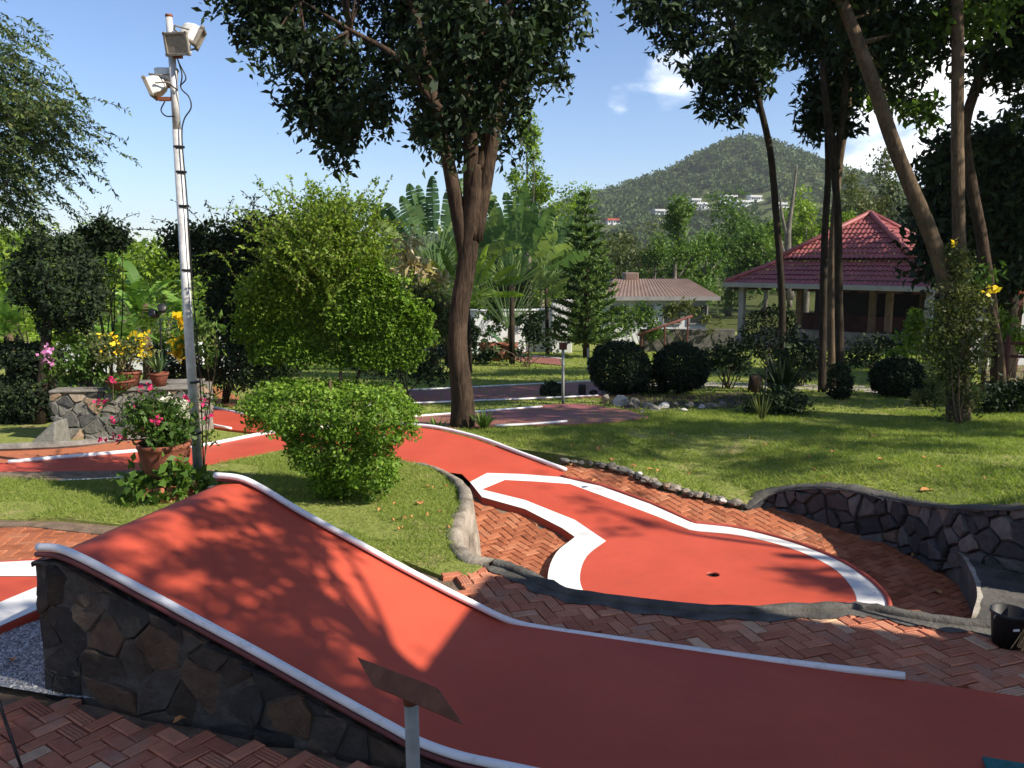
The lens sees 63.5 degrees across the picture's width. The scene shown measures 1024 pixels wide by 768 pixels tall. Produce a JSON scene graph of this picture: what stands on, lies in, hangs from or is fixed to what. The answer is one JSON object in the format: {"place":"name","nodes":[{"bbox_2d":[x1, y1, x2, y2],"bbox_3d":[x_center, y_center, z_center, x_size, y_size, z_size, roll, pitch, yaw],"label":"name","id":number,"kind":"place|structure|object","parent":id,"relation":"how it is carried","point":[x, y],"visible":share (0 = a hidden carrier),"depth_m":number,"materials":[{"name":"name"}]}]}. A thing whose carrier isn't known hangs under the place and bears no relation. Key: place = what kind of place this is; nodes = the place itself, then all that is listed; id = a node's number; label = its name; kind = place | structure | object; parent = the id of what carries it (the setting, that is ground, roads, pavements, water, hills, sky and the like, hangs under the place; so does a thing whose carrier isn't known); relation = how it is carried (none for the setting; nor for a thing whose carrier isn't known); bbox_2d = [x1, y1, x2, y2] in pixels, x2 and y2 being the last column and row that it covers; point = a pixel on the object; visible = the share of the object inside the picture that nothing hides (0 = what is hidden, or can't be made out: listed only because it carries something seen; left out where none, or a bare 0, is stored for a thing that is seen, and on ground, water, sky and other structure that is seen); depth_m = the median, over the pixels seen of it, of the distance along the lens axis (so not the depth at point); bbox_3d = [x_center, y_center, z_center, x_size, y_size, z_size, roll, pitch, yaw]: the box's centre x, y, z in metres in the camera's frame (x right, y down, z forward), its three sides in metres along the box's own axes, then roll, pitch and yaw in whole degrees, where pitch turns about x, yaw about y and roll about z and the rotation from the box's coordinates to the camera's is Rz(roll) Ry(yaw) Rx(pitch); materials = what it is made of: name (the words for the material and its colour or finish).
{"place":"outdoors","nodes":[
{"label":"outdoors","id":0,"kind":"place"},
{"bbox_2d":[0,527,97,560],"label":"brick paving","id":1,"kind":"structure","parent":0,"point":[18,543],"depth_m":5.97,"materials":[{"name":"brick"}]},
{"bbox_2d":[0,520,118,534],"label":"sandy verge","id":2,"kind":"structure","parent":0,"point":[93,529],"depth_m":6.24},
{"bbox_2d":[0,440,201,462],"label":"brick paving","id":3,"kind":"structure","parent":0,"point":[5,456],"depth_m":8.93,"materials":[{"name":"brick"}]},
{"bbox_2d":[0,434,190,450],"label":"stone kerb","id":4,"kind":"structure","parent":3,"relation":"on","point":[43,445],"depth_m":9.05,"materials":[{"name":"stone"}]},
{"bbox_2d":[0,696,372,767],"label":"brick paving","id":5,"kind":"structure","parent":0,"point":[66,733],"depth_m":3.44,"materials":[{"name":"brick"}]},
{"bbox_2d":[357,657,462,767],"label":"sign stand","id":6,"kind":"object","parent":5,"relation":"on","point":[414,694],"visible":1,"depth_m":2.76,"materials":[{"name":"grey metal"}]},
{"bbox_2d":[212,387,239,406],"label":"brick paving","id":7,"kind":"structure","parent":0,"point":[230,400],"depth_m":15.06,"materials":[{"name":"brick"}]},
{"bbox_2d":[137,190,320,403],"bbox_3d":[-4.620,-1.408,13.938,3.161,3.614,0.818,0,9,0],"label":"vine canopy","id":8,"kind":"object","parent":7,"relation":"on","point":[222,240],"visible":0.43,"depth_m":13.73,"materials":[{"name":"green plant"}]},
{"bbox_2d":[0,449,481,577],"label":"lawn","id":9,"kind":"structure","parent":0,"point":[344,512],"depth_m":6.59,"materials":[{"name":"green plant"}]},
{"bbox_2d":[92,376,213,503],"bbox_3d":[-3.025,0.441,6.983,1.072,1.050,0.598,0,9,0],"label":"potted plant","id":10,"kind":"object","parent":9,"relation":"on","point":[164,428],"visible":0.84,"depth_m":6.88,"materials":[{"name":"green plant"}]},
{"bbox_2d":[115,452,222,507],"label":"creeper","id":11,"kind":"object","parent":9,"relation":"on","point":[135,483],"visible":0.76,"depth_m":6.78,"materials":[{"name":"green plant"}]},
{"bbox_2d":[141,13,206,478],"bbox_3d":[-2.857,-1.092,7.285,0.578,4.087,0.324,0,9,0],"label":"lamp post","id":12,"kind":"object","parent":9,"relation":"on","point":[162,80],"visible":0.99,"depth_m":7.13,"materials":[{"name":"metal"}]},
{"bbox_2d":[164,309,230,464],"bbox_3d":[-2.952,0.067,7.835,0.589,1.542,0.503,-4,9,-23],"label":"trumpet vine","id":13,"kind":"object","parent":9,"relation":"on","point":[178,347],"visible":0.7,"depth_m":7.73,"materials":[{"name":"green plant"}]},
{"bbox_2d":[197,172,440,502],"bbox_3d":[-1.574,-0.363,6.771,1.481,2.756,1.660,-8,12,-42],"label":"topiary shrub","id":14,"kind":"object","parent":9,"relation":"on","point":[312,283],"visible":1,"depth_m":6.63,"materials":[{"name":"green plant"}]},
{"bbox_2d":[400,460,495,568],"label":"retaining wall","id":15,"kind":"structure","parent":9,"relation":"on","point":[465,533],"depth_m":6.51,"materials":[{"name":"beige stone"}]},
{"bbox_2d":[0,470,990,767],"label":"paving bed","id":16,"kind":"object","parent":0,"point":[8,696],"visible":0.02,"depth_m":3.86,"materials":[{"name":"red brick"}]},
{"bbox_2d":[0,559,39,634],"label":"minigolf lane","id":17,"kind":"structure","parent":16,"relation":"on","point":[18,589],"depth_m":4.86,"materials":[{"name":"red paint"}]},
{"bbox_2d":[0,620,91,697],"bbox_3d":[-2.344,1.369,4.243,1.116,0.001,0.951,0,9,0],"label":"gravel bed","id":18,"kind":"object","parent":16,"relation":"on","point":[23,660],"visible":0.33,"depth_m":4.12,"materials":[{"name":"grey gravel"}]},
{"bbox_2d":[0,426,327,480],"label":"minigolf lane","id":19,"kind":"structure","parent":16,"relation":"on","point":[243,446],"depth_m":8.57,"materials":[{"name":"red paint"}]},
{"bbox_2d":[31,472,1023,767],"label":"minigolf ramp","id":20,"kind":"structure","parent":16,"relation":"on","point":[241,606],"depth_m":3.72,"materials":[{"name":"red paint"}]},
{"bbox_2d":[0,332,1023,509],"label":"lawn","id":21,"kind":"structure","parent":0,"point":[22,432],"depth_m":10.42,"materials":[{"name":"green plant"}]},
{"bbox_2d":[0,286,27,391],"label":"banana plant","id":22,"kind":"object","parent":21,"relation":"on","point":[9,319],"visible":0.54,"depth_m":15.83,"materials":[{"name":"green plant"}]},
{"bbox_2d":[0,225,115,424],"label":"topiary tree","id":23,"kind":"object","parent":21,"relation":"on","point":[87,279],"visible":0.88,"depth_m":11.43,"materials":[{"name":"green plant"}]},
{"bbox_2d":[0,0,141,261],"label":"feathery tree","id":24,"kind":"object","parent":21,"relation":"on","point":[26,118],"visible":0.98,"depth_m":12.53,"materials":[{"name":"green plant"}]},
{"bbox_2d":[33,326,174,370],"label":"leafy shrub","id":25,"kind":"object","parent":21,"relation":"on","point":[68,340],"visible":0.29,"depth_m":17.99,"materials":[{"name":"green plant"}]},
{"bbox_2d":[64,203,150,378],"bbox_3d":[-7.057,-1.391,14.457,1.603,3.453,0.608,0,9,0],"label":"vine canopy","id":26,"kind":"object","parent":21,"relation":"on","point":[102,235],"visible":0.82,"depth_m":14.21,"materials":[{"name":"green plant"}]},
{"bbox_2d":[32,378,213,441],"bbox_3d":[-4.871,0.415,10.424,1.784,0.768,1.487,0,9,0],"label":"stone planter","id":27,"kind":"object","parent":21,"relation":"on","point":[76,414],"visible":0.43,"depth_m":10.20,"materials":[{"name":"stone"}]},
{"bbox_2d":[49,339,112,387],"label":"leafy plant","id":28,"kind":"object","parent":27,"relation":"on","point":[82,363],"visible":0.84,"depth_m":10.34,"materials":[{"name":"green plant"}]},
{"bbox_2d":[118,370,141,386],"bbox_3d":[-4.801,-0.069,10.419,0.280,0.190,0.280,0,9,0],"label":"flower pot","id":29,"kind":"object","parent":27,"relation":"on","point":[137,375],"visible":0.66,"depth_m":10.36,"materials":[{"name":"ceramic"}]},
{"bbox_2d":[77,328,161,380],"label":"yellow flower bush","id":30,"kind":"object","parent":29,"relation":"in","point":[123,353],"visible":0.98,"depth_m":10.29,"materials":[{"name":"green plant"}]},
{"bbox_2d":[72,238,206,340],"bbox_3d":[-10.268,-2.249,22.934,3.989,3.643,1.098,0,9,0],"label":"leafy shrub","id":31,"kind":"object","parent":21,"relation":"on","point":[162,266],"visible":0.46,"depth_m":22.70,"materials":[{"name":"green plant"}]},
{"bbox_2d":[111,257,180,379],"bbox_3d":[-7.433,-1.219,16.856,1.357,2.695,1.734,0,9,0],"label":"banana plant","id":32,"kind":"object","parent":21,"relation":"on","point":[139,296],"visible":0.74,"depth_m":16.90,"materials":[{"name":"green plant"}]},
{"bbox_2d":[134,338,268,397],"bbox_3d":[-4.793,-0.114,12.730,2.084,1.198,0.566,0,9,0],"label":"dark hedge","id":33,"kind":"object","parent":21,"relation":"on","point":[220,376],"visible":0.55,"depth_m":12.66,"materials":[{"name":"green plant"}]},
{"bbox_2d":[213,406,267,433],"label":"minigolf lane","id":34,"kind":"structure","parent":21,"relation":"on","point":[224,419],"depth_m":11.65,"materials":[{"name":"red paint"}]},
{"bbox_2d":[191,0,598,428],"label":"broadleaf tree","id":35,"kind":"object","parent":21,"relation":"on","point":[470,49],"visible":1,"depth_m":10.62,"materials":[{"name":"green plant"}]},
{"bbox_2d":[347,341,449,396],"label":"leafy shrub","id":36,"kind":"object","parent":21,"relation":"on","point":[424,370],"visible":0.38,"depth_m":14.58,"materials":[{"name":"green plant"}]},
{"bbox_2d":[382,228,451,299],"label":"plume plant","id":37,"kind":"object","parent":21,"relation":"on","point":[417,263],"visible":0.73,"depth_m":20.18,"materials":[{"name":"beige plant"}]},
{"bbox_2d":[393,267,450,377],"bbox_3d":[-2.254,-1.421,19.486,2.257,2.664,0.891,0,9,0],"label":"leafy shrub","id":38,"kind":"object","parent":21,"relation":"on","point":[439,308],"visible":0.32,"depth_m":19.35,"materials":[{"name":"green plant"}]},
{"bbox_2d":[358,176,521,366],"bbox_3d":[-1.984,-2.779,21.425,4.387,5.052,1.126,-2,9,-10],"label":"traveller palm","id":39,"kind":"object","parent":21,"relation":"on","point":[415,211],"visible":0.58,"depth_m":21.33,"materials":[{"name":"green plant"}]},
{"bbox_2d":[416,244,523,372],"bbox_3d":[-1.081,-1.895,20.698,2.851,3.422,0.570,-4,9,-23],"label":"traveller palm","id":40,"kind":"object","parent":21,"relation":"on","point":[450,269],"visible":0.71,"depth_m":20.91,"materials":[{"name":"green plant"}]},
{"bbox_2d":[425,309,551,353],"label":"garden wall","id":41,"kind":"structure","parent":21,"relation":"on","point":[504,333],"depth_m":30.56,"materials":[{"name":"white paint"}]},
{"bbox_2d":[360,380,639,406],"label":"minigolf lane","id":42,"kind":"structure","parent":21,"relation":"on","point":[420,399],"depth_m":15.63,"materials":[{"name":"red paint"}]},
{"bbox_2d":[424,183,589,364],"bbox_3d":[-0.132,-2.994,23.355,5.260,5.115,1.270,4,9,24],"label":"traveller palm","id":43,"kind":"object","parent":21,"relation":"on","point":[520,230],"visible":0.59,"depth_m":23.15,"materials":[{"name":"green plant"}]},
{"bbox_2d":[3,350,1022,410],"bbox_3d":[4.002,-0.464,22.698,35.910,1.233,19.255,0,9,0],"label":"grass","id":44,"kind":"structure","parent":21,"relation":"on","point":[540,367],"depth_m":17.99,"materials":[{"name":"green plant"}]},
{"bbox_2d":[467,314,558,366],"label":"leafy shrub","id":45,"kind":"object","parent":21,"relation":"on","point":[534,329],"visible":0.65,"depth_m":23.00,"materials":[{"name":"green plant"}]},
{"bbox_2d":[473,297,563,344],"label":"leafy shrub","id":46,"kind":"object","parent":21,"relation":"on","point":[529,314],"visible":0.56,"depth_m":28.43,"materials":[{"name":"green plant"}]},
{"bbox_2d":[472,250,569,341],"bbox_3d":[0.011,-2.547,26.439,3.619,3.673,1.064,-1,9,-5],"label":"traveller palm","id":47,"kind":"object","parent":21,"relation":"on","point":[549,279],"visible":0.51,"depth_m":26.54,"materials":[{"name":"green plant"}]},
{"bbox_2d":[414,403,647,429],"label":"minigolf lane","id":48,"kind":"structure","parent":21,"relation":"on","point":[509,414],"depth_m":12.30,"materials":[{"name":"red paint"}]},
{"bbox_2d":[503,110,558,307],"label":"background tree","id":49,"kind":"object","parent":21,"relation":"on","point":[535,174],"visible":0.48,"depth_m":42.57,"materials":[{"name":"green plant"}]},
{"bbox_2d":[498,209,606,354],"bbox_3d":[1.241,-3.431,28.422,4.215,5.015,0.960,-5,10,-28],"label":"tree","id":50,"kind":"object","parent":21,"relation":"on","point":[560,228],"visible":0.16,"depth_m":28.43,"materials":[{"name":"green plant"}]},
{"bbox_2d":[543,189,626,357],"bbox_3d":[2.363,-3.606,27.230,2.847,5.571,2.691,0,9,0],"label":"conical pine","id":51,"kind":"object","parent":21,"relation":"on","point":[588,330],"visible":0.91,"depth_m":26.96,"materials":[{"name":"green plant"}]},
{"bbox_2d":[608,298,673,345],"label":"leafy shrub","id":52,"kind":"object","parent":21,"relation":"on","point":[628,319],"visible":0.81,"depth_m":30.94,"materials":[{"name":"green plant"}]},
{"bbox_2d":[595,272,720,343],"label":"garden house","id":53,"kind":"structure","parent":21,"relation":"on","point":[632,286],"depth_m":39.42,"materials":[{"name":"brown paint"}]},
{"bbox_2d":[600,391,754,410],"bbox_3d":[2.965,0.287,14.728,2.894,0.254,3.542,0,9,0],"label":"flower bed","id":54,"kind":"object","parent":21,"relation":"on","point":[695,402],"visible":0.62,"depth_m":14.77,"materials":[{"name":"soil"}]},
{"bbox_2d":[586,339,653,394],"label":"round shrub","id":55,"kind":"object","parent":54,"relation":"on","point":[636,371],"visible":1,"depth_m":15.41,"materials":[{"name":"green plant"}]},
{"bbox_2d":[651,339,711,393],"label":"round shrub","id":56,"kind":"object","parent":21,"relation":"on","point":[694,368],"visible":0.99,"depth_m":15.64,"materials":[{"name":"green plant"}]},
{"bbox_2d":[639,329,734,351],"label":"wall","id":57,"kind":"structure","parent":21,"relation":"on","point":[698,338],"depth_m":31.45,"materials":[{"name":"concrete"}]},
{"bbox_2d":[610,0,796,368],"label":"slender tree","id":58,"kind":"object","parent":21,"relation":"on","point":[741,66],"visible":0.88,"depth_m":17.12,"materials":[{"name":"green plant"}]},
{"bbox_2d":[701,334,754,388],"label":"leafy shrub","id":59,"kind":"object","parent":21,"relation":"on","point":[727,354],"visible":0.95,"depth_m":16.50,"materials":[{"name":"green plant"}]},
{"bbox_2d":[737,300,801,364],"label":"round shrub","id":60,"kind":"object","parent":21,"relation":"on","point":[759,344],"visible":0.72,"depth_m":24.02,"materials":[{"name":"green plant"}]},
{"bbox_2d":[734,382,816,417],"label":"leafy shrub","id":61,"kind":"object","parent":21,"relation":"on","point":[784,400],"visible":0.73,"depth_m":12.66,"materials":[{"name":"green plant"}]},
{"bbox_2d":[743,349,819,393],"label":"spiky shrub","id":62,"kind":"object","parent":21,"relation":"on","point":[786,376],"visible":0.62,"depth_m":14.44,"materials":[{"name":"green plant"}]},
{"bbox_2d":[760,330,827,385],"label":"leafy shrub","id":63,"kind":"object","parent":21,"relation":"on","point":[796,348],"visible":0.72,"depth_m":16.95,"materials":[{"name":"green plant"}]},
{"bbox_2d":[725,2,886,391],"bbox_3d":[5.236,-4.257,15.480,3.711,8.984,1.390,0,9,0],"label":"slender tree","id":64,"kind":"object","parent":21,"relation":"on","point":[800,38],"visible":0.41,"depth_m":15.16,"materials":[{"name":"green plant"}]},
{"bbox_2d":[824,359,855,399],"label":"round shrub","id":65,"kind":"object","parent":21,"relation":"on","point":[843,391],"visible":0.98,"depth_m":14.63,"materials":[{"name":"green plant"}]},
{"bbox_2d":[685,0,997,421],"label":"slender tree","id":66,"kind":"object","parent":21,"relation":"on","point":[885,36],"visible":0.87,"depth_m":11.57,"materials":[{"name":"beige plant"}]},
{"bbox_2d":[913,237,1004,423],"bbox_3d":[6.337,-0.699,11.684,1.233,2.735,0.625,0,9,0],"label":"climbing vine","id":67,"kind":"object","parent":66,"relation":"attached to","point":[946,347],"visible":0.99,"depth_m":11.73,"materials":[{"name":"green plant"}]},
{"bbox_2d":[723,210,982,351],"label":"pavilion","id":68,"kind":"structure","parent":21,"relation":"on","point":[872,303],"depth_m":34.70,"materials":[{"name":"red tile"}]},
{"bbox_2d":[808,0,925,384],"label":"slender tree","id":69,"kind":"object","parent":21,"relation":"on","point":[842,65],"visible":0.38,"depth_m":14.69,"materials":[{"name":"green plant"}]},
{"bbox_2d":[798,0,949,387],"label":"slender tree","id":70,"kind":"object","parent":21,"relation":"on","point":[921,106],"visible":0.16,"depth_m":16.35,"materials":[{"name":"beige plant"}]},
{"bbox_2d":[844,327,911,368],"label":"leafy shrub","id":71,"kind":"object","parent":21,"relation":"on","point":[862,352],"visible":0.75,"depth_m":22.06,"materials":[{"name":"green plant"}]},
{"bbox_2d":[744,482,1023,575],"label":"retaining wall","id":72,"kind":"structure","parent":21,"relation":"on","point":[932,535],"depth_m":7.12,"materials":[{"name":"grey stone"}]},
{"bbox_2d":[866,352,927,397],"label":"round shrub","id":73,"kind":"object","parent":21,"relation":"on","point":[887,376],"visible":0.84,"depth_m":15.09,"materials":[{"name":"green plant"}]},
{"bbox_2d":[880,306,943,368],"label":"leafy shrub","id":74,"kind":"object","parent":21,"relation":"on","point":[911,325],"visible":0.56,"depth_m":20.01,"materials":[{"name":"green plant"}]},
{"bbox_2d":[889,107,1023,377],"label":"dense dark tree","id":75,"kind":"object","parent":21,"relation":"on","point":[998,151],"visible":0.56,"depth_m":18.78,"materials":[{"name":"green plant"}]},
{"bbox_2d":[891,0,1023,390],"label":"slender tree","id":76,"kind":"object","parent":21,"relation":"on","point":[962,16],"visible":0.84,"depth_m":11.62,"materials":[{"name":"beige plant"}]},
{"bbox_2d":[941,0,1023,389],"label":"slender tree","id":77,"kind":"object","parent":21,"relation":"on","point":[1003,64],"visible":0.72,"depth_m":13.90,"materials":[{"name":"brown plant"}]},
{"bbox_2d":[968,256,1009,388],"bbox_3d":[8.234,-0.905,14.346,0.914,2.606,0.628,0,9,0],"label":"slender tree","id":78,"kind":"object","parent":21,"relation":"on","point":[998,337],"visible":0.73,"depth_m":14.24,"materials":[{"name":"beige plant"}]},
{"bbox_2d":[972,372,1023,414],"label":"dark hedge","id":79,"kind":"object","parent":21,"relation":"on","point":[1009,397],"visible":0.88,"depth_m":12.70,"materials":[{"name":"green plant"}]},
{"bbox_2d":[0,0,1023,257],"label":"sky","id":80,"kind":"structure","parent":0,"point":[623,119],"materials":[{"name":"blue"}]},
{"bbox_2d":[15,269,1023,487],"bbox_3d":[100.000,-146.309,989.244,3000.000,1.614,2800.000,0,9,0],"label":"ground","id":81,"kind":"structure","parent":0,"point":[731,322],"depth_m":67.13,"materials":[{"name":"green plant"}]},
{"bbox_2d":[520,161,602,308],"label":"background tree","id":82,"kind":"object","parent":81,"relation":"on","point":[569,210],"visible":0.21,"depth_m":44.07,"materials":[{"name":"green plant"}]},
{"bbox_2d":[583,228,662,283],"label":"background tree","id":83,"kind":"object","parent":81,"relation":"on","point":[616,257],"visible":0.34,"depth_m":59.12,"materials":[{"name":"green plant"}]},
{"bbox_2d":[614,229,699,278],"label":"background tree","id":84,"kind":"object","parent":81,"relation":"on","point":[660,250],"visible":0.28,"depth_m":57.24,"materials":[{"name":"green plant"}]},
{"bbox_2d":[660,192,709,280],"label":"background tree","id":85,"kind":"object","parent":81,"relation":"on","point":[675,217],"visible":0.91,"depth_m":44.88,"materials":[{"name":"green plant"}]},
{"bbox_2d":[658,225,735,306],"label":"background tree","id":86,"kind":"object","parent":81,"relation":"on","point":[703,277],"visible":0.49,"depth_m":51.03,"materials":[{"name":"green plant"}]},
{"bbox_2d":[692,185,763,315],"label":"background tree","id":87,"kind":"object","parent":81,"relation":"on","point":[728,306],"visible":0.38,"depth_m":58.27,"materials":[{"name":"green plant"}]},
{"bbox_2d":[720,215,794,316],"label":"background tree","id":88,"kind":"object","parent":81,"relation":"on","point":[757,255],"visible":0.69,"depth_m":54.90,"materials":[{"name":"green plant"}]},
{"bbox_2d":[770,184,867,312],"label":"background tree","id":89,"kind":"object","parent":81,"relation":"on","point":[806,209],"visible":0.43,"depth_m":56.65,"materials":[{"name":"green plant"}]},
{"bbox_2d":[815,166,896,276],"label":"background tree","id":90,"kind":"object","parent":81,"relation":"on","point":[849,179],"visible":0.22,"depth_m":59.36,"materials":[{"name":"green plant"}]},
{"bbox_2d":[830,146,906,276],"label":"background tree","id":91,"kind":"object","parent":81,"relation":"on","point":[863,205],"visible":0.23,"depth_m":59.54,"materials":[{"name":"green plant"}]},
{"bbox_2d":[494,144,904,248],"bbox_3d":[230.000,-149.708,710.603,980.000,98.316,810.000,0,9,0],"label":"hill","id":92,"kind":"structure","parent":0,"point":[764,197],"depth_m":524.64,"materials":[{"name":"green plant"}]},
{"bbox_2d":[398,132,916,251],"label":"hill forest","id":93,"kind":"object","parent":92,"relation":"on","point":[610,196],"visible":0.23,"depth_m":548.82,"materials":[{"name":"green plant"}]},
{"bbox_2d":[472,465,969,615],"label":"basin floor","id":94,"kind":"structure","parent":0,"point":[538,526],"depth_m":7.99,"materials":[{"name":"red brick"}]},
{"bbox_2d":[336,421,891,605],"bbox_3d":[0.468,1.106,8.095,2.673,0.601,6.633,-5,10,-31],"label":"minigolf green","id":95,"kind":"object","parent":94,"relation":"on","point":[644,553],"visible":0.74,"depth_m":7.28,"materials":[{"name":"red paint"}]},
{"bbox_2d":[492,559,990,628],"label":"basin kerb","id":96,"kind":"structure","parent":94,"relation":"on","point":[538,579],"depth_m":4.75,"materials":[{"name":"concrete"}]},
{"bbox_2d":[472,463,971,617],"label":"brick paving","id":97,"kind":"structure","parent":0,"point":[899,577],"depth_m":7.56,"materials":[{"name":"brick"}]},
{"bbox_2d":[946,551,1023,618],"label":"concrete step","id":98,"kind":"object","parent":97,"relation":"on","point":[983,587],"visible":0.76,"depth_m":5.99,"materials":[{"name":"grey concrete"}]},
{"bbox_2d":[441,567,1023,696],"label":"brick paving","id":99,"kind":"structure","parent":0,"point":[973,660],"depth_m":4.44,"materials":[{"name":"brick"}]},
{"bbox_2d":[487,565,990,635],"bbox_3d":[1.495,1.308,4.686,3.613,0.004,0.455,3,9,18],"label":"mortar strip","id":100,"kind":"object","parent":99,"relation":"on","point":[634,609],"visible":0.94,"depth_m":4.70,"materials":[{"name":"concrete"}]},
{"bbox_2d":[990,603,1023,649],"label":"bucket","id":101,"kind":"object","parent":99,"relation":"on","point":[1007,624],"visible":0.97,"depth_m":4.29,"materials":[{"name":"black plastic"}]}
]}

